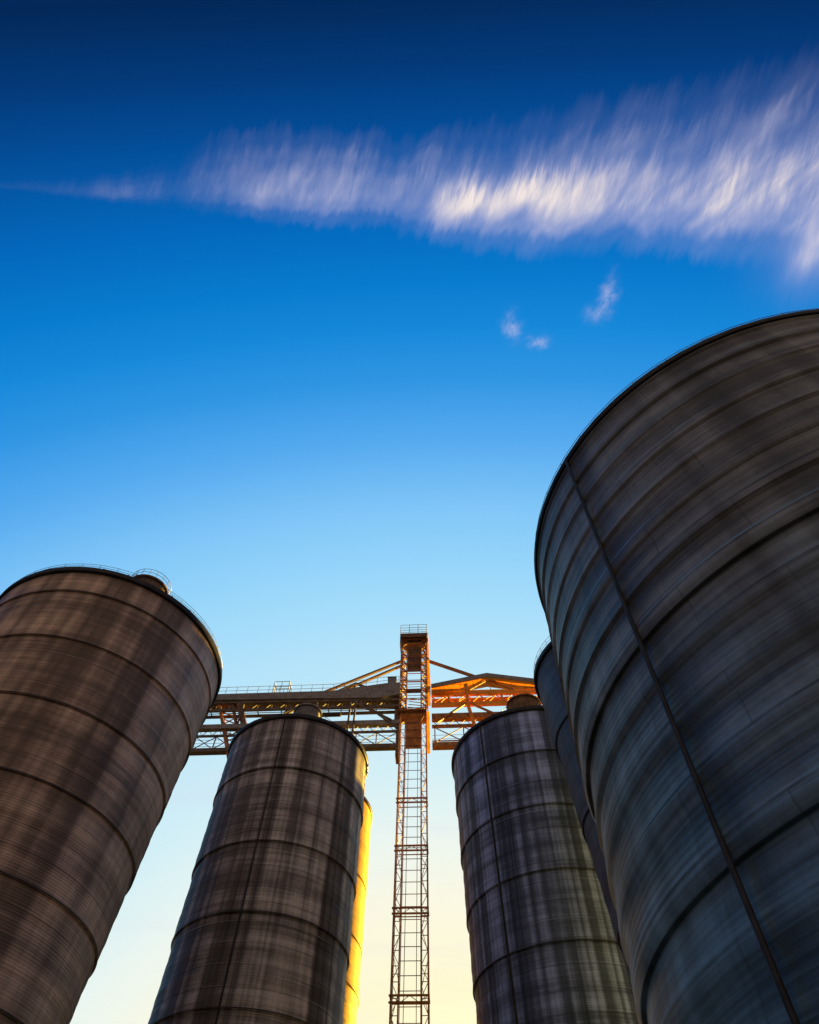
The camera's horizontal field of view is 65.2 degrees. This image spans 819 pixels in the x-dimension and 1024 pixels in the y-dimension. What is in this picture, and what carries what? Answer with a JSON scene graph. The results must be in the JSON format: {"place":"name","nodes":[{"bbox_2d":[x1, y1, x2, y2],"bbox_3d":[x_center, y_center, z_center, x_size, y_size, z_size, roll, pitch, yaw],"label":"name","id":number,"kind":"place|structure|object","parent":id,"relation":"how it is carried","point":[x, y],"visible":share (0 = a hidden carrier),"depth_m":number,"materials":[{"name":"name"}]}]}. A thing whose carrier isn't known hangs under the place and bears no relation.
{"place":"outdoors","nodes":[
{"label":"outdoors","id":0,"kind":"place"},
{"bbox_2d":[0,0,818,1023],"label":"sky","id":1,"kind":"structure","parent":0,"point":[312,312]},
{"label":"ground","id":2,"kind":"structure","parent":0,"visible":0},
{"bbox_2d":[0,564,221,1023],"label":"grain silo","id":3,"kind":"object","parent":2,"relation":"on","point":[110,683],"visible":1,"depth_m":30.19,"materials":[{"name":"metal"}]},
{"bbox_2d":[218,702,246,755],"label":"support leg","id":4,"kind":"object","parent":2,"relation":"on","point":[235,719],"visible":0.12,"depth_m":72.17,"materials":[{"name":"metal"}]},
{"bbox_2d":[148,703,368,1023],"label":"grain silo","id":5,"kind":"object","parent":2,"relation":"on","point":[262,934],"visible":1,"depth_m":41.49,"materials":[{"name":"metal"}]},
{"bbox_2d":[343,796,372,1023],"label":"grain silo","id":6,"kind":"object","parent":2,"relation":"on","point":[351,1001],"visible":0.16,"depth_m":66.84,"materials":[{"name":"metal"}]},
{"bbox_2d":[388,624,430,1023],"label":"elevator tower","id":7,"kind":"structure","parent":2,"relation":"on","point":[414,646],"depth_m":63.25,"materials":[{"name":"metal"}]},
{"bbox_2d":[189,660,401,755],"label":"conveyor bridge","id":8,"kind":"structure","parent":7,"relation":"attached to","point":[372,699],"depth_m":73.30,"materials":[{"name":"brown metal"}]},
{"bbox_2d":[272,681,291,691],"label":"guard cage","id":9,"kind":"object","parent":8,"relation":"on","point":[282,686],"visible":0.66,"depth_m":76.40,"materials":[{"name":"metal"}]},
{"bbox_2d":[388,677,396,682],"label":"equipment cabinet","id":10,"kind":"object","parent":8,"relation":"on","point":[392,679],"visible":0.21,"depth_m":76.14,"materials":[{"name":"metal"}]},
{"bbox_2d":[429,660,541,749],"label":"conveyor bridge","id":11,"kind":"structure","parent":7,"relation":"attached to","point":[464,687],"depth_m":73.07,"materials":[{"name":"orange metal"}]},
{"bbox_2d":[451,693,638,1023],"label":"grain silo","id":12,"kind":"object","parent":2,"relation":"on","point":[544,948],"visible":0.69,"depth_m":40.57,"materials":[{"name":"metal"}]},
{"bbox_2d":[534,640,630,978],"bbox_3d":[13.444,18.754,30.654,10.360,36.898,10.360,-19,-61,12],"label":"grain silo","id":13,"kind":"object","parent":2,"relation":"on","point":[547,685],"visible":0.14,"depth_m":37.36,"materials":[{"name":"corrugated galvanised steel"},{"name":"steel"},{"name":"dark steel"}]},
{"bbox_2d":[534,308,818,1023],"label":"grain silo","id":14,"kind":"object","parent":2,"relation":"on","point":[676,558],"visible":1,"depth_m":15.62,"materials":[{"name":"dark corrugated steel"},{"name":"dark steel"}]}
]}

